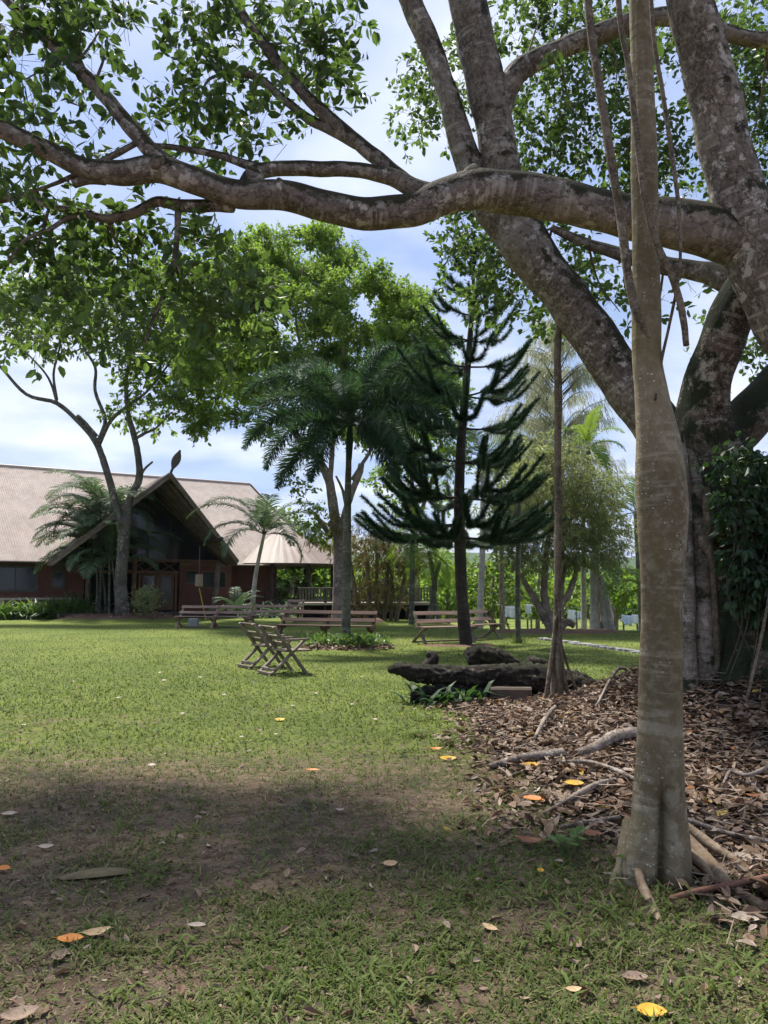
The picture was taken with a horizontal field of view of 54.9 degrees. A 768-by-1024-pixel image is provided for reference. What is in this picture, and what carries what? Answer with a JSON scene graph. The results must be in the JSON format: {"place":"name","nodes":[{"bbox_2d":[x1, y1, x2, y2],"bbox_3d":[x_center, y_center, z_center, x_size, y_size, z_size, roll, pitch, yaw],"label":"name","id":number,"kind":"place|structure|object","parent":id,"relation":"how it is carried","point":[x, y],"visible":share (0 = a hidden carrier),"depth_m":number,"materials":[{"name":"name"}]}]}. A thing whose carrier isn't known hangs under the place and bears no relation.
{"place":"outdoors","nodes":[
{"label":"outdoors","id":0,"kind":"place"},
{"bbox_2d":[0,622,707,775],"bbox_3d":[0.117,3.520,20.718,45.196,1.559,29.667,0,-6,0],"label":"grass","id":1,"kind":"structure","parent":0,"point":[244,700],"depth_m":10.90,"materials":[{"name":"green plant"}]},
{"bbox_2d":[0,608,767,1023],"bbox_3d":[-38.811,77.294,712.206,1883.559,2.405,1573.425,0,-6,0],"label":"ground","id":2,"kind":"structure","parent":0,"point":[92,624],"depth_m":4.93,"materials":[{"name":"green plant"}]},
{"bbox_2d":[0,599,28,619],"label":"bed plant","id":3,"kind":"object","parent":2,"relation":"on","point":[4,611],"visible":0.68,"depth_m":38.05,"materials":[{"name":"green plant"}]},
{"bbox_2d":[0,596,33,619],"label":"bed plant","id":4,"kind":"object","parent":2,"relation":"on","point":[19,611],"visible":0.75,"depth_m":38.19,"materials":[{"name":"green plant"}]},
{"bbox_2d":[0,1005,38,1019],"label":"fallen leaf","id":5,"kind":"object","parent":2,"relation":"on","point":[17,1013],"visible":1,"depth_m":2.61,"materials":[{"name":"beige plant"}]},
{"bbox_2d":[5,599,46,619],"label":"bed plant","id":6,"kind":"object","parent":2,"relation":"on","point":[34,611],"visible":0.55,"depth_m":38.28,"materials":[{"name":"green plant"}]},
{"bbox_2d":[26,597,57,619],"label":"bed plant","id":7,"kind":"object","parent":2,"relation":"on","point":[36,613],"visible":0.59,"depth_m":38.43,"materials":[{"name":"green plant"}]},
{"bbox_2d":[31,596,65,618],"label":"bed plant","id":8,"kind":"object","parent":2,"relation":"on","point":[39,610],"visible":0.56,"depth_m":38.64,"materials":[{"name":"green plant"}]},
{"bbox_2d":[47,949,66,959],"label":"fallen leaf","id":9,"kind":"object","parent":2,"relation":"on","point":[61,953],"visible":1,"depth_m":3.01,"materials":[{"name":"plant"}]},
{"bbox_2d":[52,933,83,941],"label":"fallen leaf","id":10,"kind":"object","parent":2,"relation":"on","point":[69,937],"visible":1,"depth_m":3.16,"materials":[{"name":"orange plant"}]},
{"bbox_2d":[43,589,93,619],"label":"bed plant","id":11,"kind":"object","parent":2,"relation":"on","point":[67,607],"visible":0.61,"depth_m":38.84,"materials":[{"name":"green plant"}]},
{"bbox_2d":[38,590,99,618],"bbox_3d":[-16.436,4.922,39.088,4.044,1.886,3.237,0,-6,0],"label":"bed plant","id":12,"kind":"object","parent":2,"relation":"on","point":[63,606],"visible":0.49,"depth_m":38.73,"materials":[{"name":"green plant"}]},
{"bbox_2d":[47,591,107,617],"bbox_3d":[-16.668,4.977,39.812,3.726,1.866,3.725,0,-6,0],"label":"bed plant","id":13,"kind":"object","parent":2,"relation":"on","point":[83,603],"visible":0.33,"depth_m":39.44,"materials":[{"name":"green plant"}]},
{"bbox_2d":[77,926,110,934],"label":"fallen leaf","id":14,"kind":"object","parent":2,"relation":"on","point":[93,931],"visible":0.99,"depth_m":3.23,"materials":[{"name":"beige plant"}]},
{"bbox_2d":[59,867,134,879],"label":"fallen leaf","id":15,"kind":"object","parent":2,"relation":"on","point":[98,872],"visible":0.95,"depth_m":3.87,"materials":[{"name":"brown plant"}]},
{"bbox_2d":[29,468,182,612],"bbox_3d":[-15.159,1.675,39.844,8.308,8.083,6.680,0,-6,0],"label":"cane palm","id":16,"kind":"object","parent":2,"relation":"on","point":[97,505],"visible":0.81,"depth_m":39.47,"materials":[{"name":"green plant"}]},
{"bbox_2d":[0,246,276,614],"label":"pale forked tree","id":17,"kind":"object","parent":2,"relation":"on","point":[156,375],"visible":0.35,"depth_m":38.51,"materials":[{"name":"green plant"}]},
{"bbox_2d":[125,581,166,617],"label":"shrub","id":18,"kind":"object","parent":2,"relation":"on","point":[143,595],"visible":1,"depth_m":35.88,"materials":[{"name":"green plant"}]},
{"bbox_2d":[0,450,333,618],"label":"lodge","id":19,"kind":"structure","parent":2,"relation":"on","point":[24,490],"depth_m":44.35,"materials":[{"name":"brown wood"}]},
{"bbox_2d":[0,565,38,591],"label":"window","id":20,"kind":"structure","parent":19,"relation":"in","point":[13,578],"depth_m":41.09,"materials":[{"name":"grey glass"}]},
{"bbox_2d":[51,571,65,587],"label":"window","id":21,"kind":"structure","parent":19,"relation":"in","point":[57,581],"depth_m":42.10,"materials":[{"name":"grey glass"}]},
{"bbox_2d":[80,500,178,558],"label":"gable window","id":22,"kind":"structure","parent":19,"relation":"in","point":[170,546],"depth_m":43.67,"materials":[{"name":"black glass"}]},
{"bbox_2d":[141,574,156,609],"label":"door","id":23,"kind":"structure","parent":19,"relation":"in","point":[147,579],"depth_m":43.17,"materials":[{"name":"grey glass"}]},
{"bbox_2d":[159,574,173,609],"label":"door","id":24,"kind":"structure","parent":19,"relation":"in","point":[166,583],"depth_m":43.63,"materials":[{"name":"grey glass"}]},
{"bbox_2d":[185,570,198,583],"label":"window","id":25,"kind":"structure","parent":19,"relation":"in","point":[189,574],"depth_m":44.39,"materials":[{"name":"black glass"}]},
{"bbox_2d":[195,551,202,585],"bbox_3d":[-9.597,2.812,38.418,0.402,2.100,0.401,0,-6,0],"label":"hanging lamp","id":26,"kind":"object","parent":19,"relation":"hanging from","point":[198,579],"visible":1,"depth_m":38.20,"materials":[{"name":"metal"}]},
{"bbox_2d":[201,571,226,587],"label":"window","id":27,"kind":"structure","parent":19,"relation":"in","point":[208,576],"depth_m":45.02,"materials":[{"name":"black glass"}]},
{"bbox_2d":[174,605,219,628],"bbox_3d":[-7.518,4.222,29.730,1.672,0.916,0.705,-1,-6,12],"label":"wooden bench","id":28,"kind":"object","parent":2,"relation":"on","point":[180,616],"visible":0.97,"depth_m":29.80,"materials":[{"name":"wood"}]},
{"bbox_2d":[211,605,253,628],"bbox_3d":[-6.101,4.222,29.730,1.609,0.916,0.705,-2,-6,14],"label":"wooden bench","id":29,"kind":"object","parent":2,"relation":"on","point":[247,618],"visible":0.73,"depth_m":29.82,"materials":[{"name":"brown wood"}]},
{"bbox_2d":[209,586,261,614],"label":"young palm","id":30,"kind":"object","parent":2,"relation":"on","point":[237,601],"visible":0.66,"depth_m":36.71,"materials":[{"name":"plant"}]},
{"bbox_2d":[186,493,323,620],"bbox_3d":[-6.436,2.321,37.524,5.989,6.515,5.531,-5,-8,37],"label":"palm tree","id":31,"kind":"object","parent":2,"relation":"on","point":[263,517],"visible":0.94,"depth_m":37.12,"materials":[{"name":"green plant"}]},
{"bbox_2d":[237,622,285,669],"bbox_3d":[-2.393,2.621,14.582,0.815,0.890,0.725,4,-7,-34],"label":"garden chair","id":32,"kind":"object","parent":2,"relation":"on","point":[262,640],"visible":0.81,"depth_m":14.46,"materials":[{"name":"wood"}]},
{"bbox_2d":[250,605,288,625],"bbox_3d":[-4.834,4.362,31.049,1.552,0.916,0.705,-2,-6,14],"label":"wooden bench","id":33,"kind":"object","parent":2,"relation":"on","point":[255,611],"visible":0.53,"depth_m":31.15,"materials":[{"name":"brown wood"}]},
{"bbox_2d":[257,625,311,675],"bbox_3d":[-1.815,2.506,13.464,0.815,0.890,0.725,4,-7,-32],"label":"garden chair","id":34,"kind":"object","parent":2,"relation":"on","point":[285,645],"visible":0.97,"depth_m":13.33,"materials":[{"name":"wood"}]},
{"bbox_2d":[287,600,304,617],"bbox_3d":[-3.811,4.229,31.772,0.789,0.916,0.705,0,-6,0],"label":"wooden bench","id":35,"kind":"object","parent":2,"relation":"on","point":[302,606],"visible":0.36,"depth_m":31.85,"materials":[{"name":"wood"}]},
{"bbox_2d":[274,506,331,608],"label":"tree","id":36,"kind":"object","parent":2,"relation":"on","point":[287,518],"visible":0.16,"depth_m":60.43,"materials":[{"name":"green plant"}]},
{"bbox_2d":[278,565,332,607],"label":"leafy shrub","id":37,"kind":"object","parent":2,"relation":"on","point":[325,579],"visible":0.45,"depth_m":53.10,"materials":[{"name":"green plant"}]},
{"bbox_2d":[146,219,475,617],"bbox_3d":[-3.869,-4.335,33.892,15.715,19.839,9.910,0,-6,0],"label":"bright crowned tree","id":38,"kind":"object","parent":2,"relation":"on","point":[329,292],"visible":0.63,"depth_m":32.91,"materials":[{"name":"green plant"}]},
{"bbox_2d":[275,610,377,640],"bbox_3d":[-1.729,3.418,22.200,3.072,0.924,0.705,-2,-6,17],"label":"wooden bench","id":39,"kind":"object","parent":2,"relation":"on","point":[327,620],"visible":0.75,"depth_m":22.26,"materials":[{"name":"brown wood"}]},
{"bbox_2d":[298,630,391,648],"bbox_3d":[-0.974,3.242,18.931,2.419,0.447,1.762,0,-6,0],"label":"ground cover","id":40,"kind":"object","parent":2,"relation":"on","point":[338,638],"visible":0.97,"depth_m":18.63,"materials":[{"name":"green plant"}]},
{"bbox_2d":[238,337,475,642],"bbox_3d":[-0.677,-0.511,19.623,6.103,8.349,5.048,4,-7,-31],"label":"foxtail palm","id":41,"kind":"object","parent":2,"relation":"on","point":[350,399],"visible":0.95,"depth_m":19.16,"materials":[{"name":"green plant"}]},
{"bbox_2d":[301,513,429,620],"bbox_3d":[-0.673,2.944,37.511,7.254,5.680,4.917,-3,-7,25],"label":"bamboo clump","id":42,"kind":"object","parent":2,"relation":"on","point":[365,559],"visible":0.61,"depth_m":36.66,"materials":[{"name":"green plant"}]},
{"bbox_2d":[297,587,434,618],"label":"boardwalk","id":43,"kind":"structure","parent":2,"relation":"on","point":[418,606],"depth_m":38.76,"materials":[{"name":"brown wood"}]},
{"bbox_2d":[0,0,767,692],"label":"fig tree","id":44,"kind":"object","parent":2,"relation":"on","point":[502,196],"visible":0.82,"depth_m":7.72,"materials":[{"name":"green plant"}]},
{"bbox_2d":[544,324,577,700],"bbox_3d":[2.213,-0.056,9.342,0.586,4.921,0.272,4,-7,-30],"label":"hanging root","id":45,"kind":"object","parent":44,"relation":"hanging from","point":[556,679],"visible":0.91,"depth_m":9.26,"materials":[{"name":"brown plant"}]},
{"bbox_2d":[584,0,650,338],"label":"hanging root","id":46,"kind":"object","parent":44,"relation":"hanging from","point":[615,186],"visible":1,"depth_m":4.09,"materials":[{"name":"brown plant"}]},
{"bbox_2d":[615,0,688,346],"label":"hanging root","id":47,"kind":"object","parent":44,"relation":"hanging from","point":[662,257],"visible":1,"depth_m":4.03,"materials":[{"name":"brown plant"}]},
{"bbox_2d":[649,0,681,400],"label":"hanging root","id":48,"kind":"object","parent":44,"relation":"hanging from","point":[664,105],"visible":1,"depth_m":4.09,"materials":[{"name":"brown plant"}]},
{"bbox_2d":[690,431,767,687],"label":"climbing plant","id":49,"kind":"object","parent":44,"relation":"attached to","point":[752,499],"visible":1,"depth_m":7.41,"materials":[{"name":"green plant"}]},
{"bbox_2d":[746,596,767,697],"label":"hanging root","id":50,"kind":"object","parent":44,"relation":"hanging from","point":[757,653],"visible":1,"depth_m":7.01,"materials":[{"name":"brown plant"}]},
{"bbox_2d":[0,612,767,1023],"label":"leaf litter","id":51,"kind":"object","parent":2,"relation":"on","point":[696,792],"visible":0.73,"depth_m":5.34,"materials":[{"name":"brown plant"}]},
{"bbox_2d":[488,747,565,768],"bbox_3d":[1.185,2.039,6.111,0.664,0.146,0.097,2,-6,-14],"label":"fallen branch","id":52,"kind":"object","parent":51,"relation":"on","point":[541,754],"visible":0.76,"depth_m":6.09,"materials":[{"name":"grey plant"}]},
{"bbox_2d":[517,836,541,842],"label":"fallen leaf","id":53,"kind":"object","parent":51,"relation":"on","point":[529,839],"visible":1,"depth_m":4.33,"materials":[{"name":"brown plant"}]},
{"bbox_2d":[533,705,556,739],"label":"fallen branch","id":54,"kind":"object","parent":51,"relation":"on","point":[546,716],"visible":1,"depth_m":7.28,"materials":[{"name":"beige wood"}]},
{"bbox_2d":[543,777,616,814],"bbox_3d":[1.366,1.955,5.120,0.837,0.121,0.048,5,-8,-38],"label":"fallen branch","id":55,"kind":"object","parent":51,"relation":"on","point":[587,788],"visible":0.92,"depth_m":5.11,"materials":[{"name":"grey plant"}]},
{"bbox_2d":[559,815,620,828],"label":"fallen branch","id":56,"kind":"object","parent":51,"relation":"on","point":[586,822],"visible":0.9,"depth_m":4.60,"materials":[{"name":"wood"}]},
{"bbox_2d":[557,759,633,780],"bbox_3d":[1.665,1.993,5.739,0.664,0.081,0.147,-5,-8,42],"label":"fallen branch","id":57,"kind":"object","parent":51,"relation":"on","point":[617,770],"visible":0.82,"depth_m":5.73,"materials":[{"name":"wood"}]},
{"bbox_2d":[575,727,636,756],"bbox_3d":[1.932,1.996,6.420,0.816,0.186,0.125,4,-7,-35],"label":"fallen branch","id":58,"kind":"object","parent":51,"relation":"on","point":[607,739],"visible":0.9,"depth_m":6.40,"materials":[{"name":"grey wood"}]},
{"bbox_2d":[594,666,628,707],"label":"fallen branch","id":59,"kind":"object","parent":51,"relation":"on","point":[615,671],"visible":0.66,"depth_m":8.38,"materials":[{"name":"wood"}]},
{"bbox_2d":[669,874,767,900],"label":"fallen branch","id":60,"kind":"object","parent":51,"relation":"on","point":[729,884],"visible":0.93,"depth_m":3.55,"materials":[{"name":"brown wood"}]},
{"bbox_2d":[688,817,767,843],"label":"fallen branch","id":61,"kind":"object","parent":51,"relation":"on","point":[720,830],"visible":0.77,"depth_m":4.38,"materials":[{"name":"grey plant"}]},
{"bbox_2d":[729,911,758,920],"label":"fallen leaf","id":62,"kind":"object","parent":51,"relation":"on","point":[736,915],"visible":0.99,"depth_m":3.31,"materials":[{"name":"beige plant"}]},
{"bbox_2d":[722,765,767,783],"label":"fallen branch","id":63,"kind":"object","parent":51,"relation":"on","point":[756,772],"visible":0.98,"depth_m":5.35,"materials":[{"name":"grey wood"}]},
{"bbox_2d":[370,506,439,624],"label":"palm tree","id":64,"kind":"object","parent":2,"relation":"on","point":[413,556],"visible":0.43,"depth_m":32.68,"materials":[{"name":"green plant"}]},
{"bbox_2d":[393,680,426,702],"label":"fern","id":65,"kind":"object","parent":2,"relation":"on","point":[413,688],"visible":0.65,"depth_m":9.84,"materials":[{"name":"green plant"}]},
{"bbox_2d":[360,358,475,601],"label":"broadleaf tree","id":66,"kind":"object","parent":2,"relation":"on","point":[446,447],"visible":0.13,"depth_m":43.05,"materials":[{"name":"green plant"}]},
{"bbox_2d":[393,543,468,618],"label":"palm tree","id":67,"kind":"object","parent":2,"relation":"on","point":[432,573],"visible":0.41,"depth_m":34.15,"materials":[{"name":"green plant"}]},
{"bbox_2d":[410,681,459,706],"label":"fern","id":68,"kind":"object","parent":2,"relation":"on","point":[437,698],"visible":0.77,"depth_m":9.39,"materials":[{"name":"green plant"}]},
{"bbox_2d":[397,544,473,618],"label":"palm tree","id":69,"kind":"object","parent":2,"relation":"on","point":[437,570],"visible":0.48,"depth_m":35.62,"materials":[{"name":"green plant"}]},
{"bbox_2d":[411,611,476,643],"bbox_3d":[1.740,3.350,21.508,1.804,0.916,0.705,3,-7,-26],"label":"wooden bench","id":70,"kind":"object","parent":2,"relation":"on","point":[421,629],"visible":0.72,"depth_m":21.46,"materials":[{"name":"wood"}]},
{"bbox_2d":[420,550,477,623],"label":"leafy shrub","id":71,"kind":"object","parent":2,"relation":"on","point":[447,594],"visible":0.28,"depth_m":49.32,"materials":[{"name":"green plant"}]},
{"bbox_2d":[424,685,476,702],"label":"fern","id":72,"kind":"object","parent":2,"relation":"on","point":[467,697],"visible":0.69,"depth_m":9.41,"materials":[{"name":"green plant"}]},
{"bbox_2d":[276,537,637,618],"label":"woods","id":73,"kind":"object","parent":2,"relation":"on","point":[283,576],"visible":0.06,"depth_m":80.38,"materials":[{"name":"green plant"}]},
{"bbox_2d":[353,231,566,644],"bbox_3d":[2.039,-1.813,20.304,5.879,12.116,5.656,0,-6,0],"label":"pine tree","id":74,"kind":"object","parent":2,"relation":"on","point":[503,531],"visible":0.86,"depth_m":19.49,"materials":[{"name":"green plant"}]},
{"bbox_2d":[458,609,501,640],"bbox_3d":[2.965,3.499,22.907,1.359,0.916,0.705,6,-9,-45],"label":"wooden bench","id":75,"kind":"object","parent":2,"relation":"on","point":[494,626],"visible":0.62,"depth_m":23.11,"materials":[{"name":"wood"}]},
{"bbox_2d":[462,677,502,701],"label":"fern","id":76,"kind":"object","parent":2,"relation":"on","point":[480,694],"visible":0.67,"depth_m":9.51,"materials":[{"name":"green plant"}]},
{"bbox_2d":[442,425,528,628],"bbox_3d":[4.196,0.601,31.029,4.033,8.994,3.949,0,-6,0],"label":"palm tree","id":77,"kind":"object","parent":2,"relation":"on","point":[480,598],"visible":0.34,"depth_m":30.86,"materials":[{"name":"green plant"}]},
{"bbox_2d":[388,650,598,701],"bbox_3d":[1.573,2.232,9.817,3.050,0.750,0.500,-1,-6,8],"label":"fallen log","id":78,"kind":"object","parent":2,"relation":"on","point":[429,670],"visible":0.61,"depth_m":9.73,"materials":[{"name":"black wood"}]},
{"bbox_2d":[464,644,522,664],"bbox_3d":[2.218,2.851,14.249,1.371,0.576,0.448,-1,-6,11],"label":"rotting stump","id":79,"kind":"object","parent":2,"relation":"on","point":[475,654],"visible":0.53,"depth_m":14.17,"materials":[{"name":"brown wood"}]},
{"bbox_2d":[452,552,539,628],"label":"leafy shrub","id":80,"kind":"object","parent":2,"relation":"on","point":[491,597],"visible":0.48,"depth_m":46.34,"materials":[{"name":"green plant"}]},
{"bbox_2d":[471,444,533,628],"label":"broadleaf tree","id":81,"kind":"object","parent":2,"relation":"on","point":[502,587],"visible":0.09,"depth_m":44.64,"materials":[{"name":"green plant"}]},
{"bbox_2d":[489,685,531,700],"bbox_3d":[1.638,2.358,9.585,0.520,0.190,0.300,0,-6,5],"label":"concrete block","id":82,"kind":"object","parent":2,"relation":"on","point":[512,692],"depth_m":9.45,"materials":[{"name":"grey concrete"}]},
{"bbox_2d":[480,435,553,642],"bbox_3d":[4.017,0.772,21.461,1.953,6.173,1.868,6,-8,-44],"label":"thin sapling","id":83,"kind":"object","parent":2,"relation":"on","point":[517,591],"visible":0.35,"depth_m":21.28,"materials":[{"name":"green plant"}]},
{"bbox_2d":[525,655,548,663],"bbox_3d":[2.961,2.887,13.989,0.589,0.364,0.247,-3,-7,25],"label":"log chunk","id":84,"kind":"object","parent":2,"relation":"on","point":[534,659],"visible":0.28,"depth_m":13.93,"materials":[{"name":"grey wood"}]},
{"bbox_2d":[510,577,580,627],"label":"leafy shrub","id":85,"kind":"object","parent":2,"relation":"on","point":[534,614],"visible":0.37,"depth_m":51.47,"materials":[{"name":"green plant"}]},
{"bbox_2d":[484,315,634,620],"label":"palm tree","id":86,"kind":"object","parent":2,"relation":"on","point":[546,402],"visible":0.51,"depth_m":46.37,"materials":[{"name":"green plant"}]},
{"bbox_2d":[487,429,638,629],"bbox_3d":[6.456,0.745,26.499,6.158,7.620,5.718,0,-6,0],"label":"weeping tree","id":87,"kind":"object","parent":2,"relation":"on","point":[584,511],"visible":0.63,"depth_m":25.89,"materials":[{"name":"green plant"}]},
{"bbox_2d":[547,833,585,855],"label":"seedling","id":88,"kind":"object","parent":2,"relation":"on","point":[563,841],"visible":0.94,"depth_m":4.21,"materials":[{"name":"green plant"}]},
{"bbox_2d":[502,604,637,628],"bbox_3d":[10.909,5.933,39.639,9.193,1.976,0.110,0,-6,0],"label":"washing line","id":89,"kind":"object","parent":2,"relation":"on","point":[567,607],"visible":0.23,"depth_m":39.67,"materials":[{"name":"metal"}]},
{"bbox_2d":[505,606,514,617],"bbox_3d":[6.824,5.379,39.610,0.724,0.635,0.110,0,-6,0],"label":"hanging cloth","id":90,"kind":"object","parent":89,"relation":"hanging from","point":[510,612],"visible":0.77,"depth_m":39.62,"materials":[{"name":"white fabric"}]},
{"bbox_2d":[556,826,584,850],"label":"seedling","id":91,"kind":"object","parent":2,"relation":"on","point":[576,831],"visible":0.77,"depth_m":4.29,"materials":[{"name":"green plant"}]},
{"bbox_2d":[503,616,637,629],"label":"farm fence","id":92,"kind":"object","parent":2,"relation":"on","point":[562,619],"visible":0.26,"depth_m":42.52,"materials":[{"name":"wood"}]},
{"bbox_2d":[550,405,625,612],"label":"palm tree","id":93,"kind":"object","parent":2,"relation":"on","point":[585,437],"visible":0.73,"depth_m":40.28,"materials":[{"name":"green plant"}]},
{"bbox_2d":[543,488,633,628],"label":"palm tree","id":94,"kind":"object","parent":2,"relation":"on","point":[583,603],"visible":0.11,"depth_m":29.71,"materials":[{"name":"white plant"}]},
{"bbox_2d":[550,518,638,628],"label":"palm tree","id":95,"kind":"object","parent":2,"relation":"on","point":[594,608],"visible":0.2,"depth_m":28.63,"materials":[{"name":"green plant"}]},
{"bbox_2d":[572,566,637,629],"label":"leafy shrub","id":96,"kind":"object","parent":2,"relation":"on","point":[634,604],"visible":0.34,"depth_m":48.64,"materials":[{"name":"green plant"}]},
{"bbox_2d":[598,573,614,629],"bbox_3d":[8.679,3.588,28.734,0.730,2.448,0.726,6,-8,-43],"label":"dead stump","id":97,"kind":"object","parent":2,"relation":"on","point":[606,614],"visible":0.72,"depth_m":28.62,"materials":[{"name":"grey wood"}]},
{"bbox_2d":[574,474,640,629],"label":"palm tree","id":98,"kind":"object","parent":2,"relation":"on","point":[631,496],"visible":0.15,"depth_m":33.86,"materials":[{"name":"green plant"}]},
{"bbox_2d":[602,568,640,618],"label":"palm tree","id":99,"kind":"object","parent":2,"relation":"on","point":[636,571],"visible":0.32,"depth_m":27.64,"materials":[{"name":"green plant"}]},
{"bbox_2d":[618,971,647,979],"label":"fallen leaf","id":100,"kind":"object","parent":2,"relation":"on","point":[636,975],"visible":0.94,"depth_m":2.85,"materials":[{"name":"beige plant"}]},
{"bbox_2d":[631,1002,666,1016],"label":"fallen leaf","id":101,"kind":"object","parent":2,"relation":"on","point":[647,1007],"visible":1,"depth_m":2.61,"materials":[{"name":"yellow plant"}]},
{"bbox_2d":[609,0,766,922],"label":"slender tree","id":102,"kind":"object","parent":2,"relation":"on","point":[657,829],"visible":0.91,"depth_m":3.95,"materials":[{"name":"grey plant"}]},
{"bbox_2d":[0,0,767,558],"label":"sky","id":103,"kind":"structure","parent":0,"point":[36,433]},
{"bbox_2d":[351,552,635,578],"bbox_3d":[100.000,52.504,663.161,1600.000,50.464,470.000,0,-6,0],"label":"hills","id":104,"kind":"structure","parent":0,"point":[487,557],"depth_m":653.61,"materials":[{"name":"green plant"}]},
{"bbox_2d":[538,637,638,653],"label":"stone path","id":105,"kind":"structure","parent":0,"point":[598,646],"depth_m":19.51,"materials":[{"name":"grey stone"}]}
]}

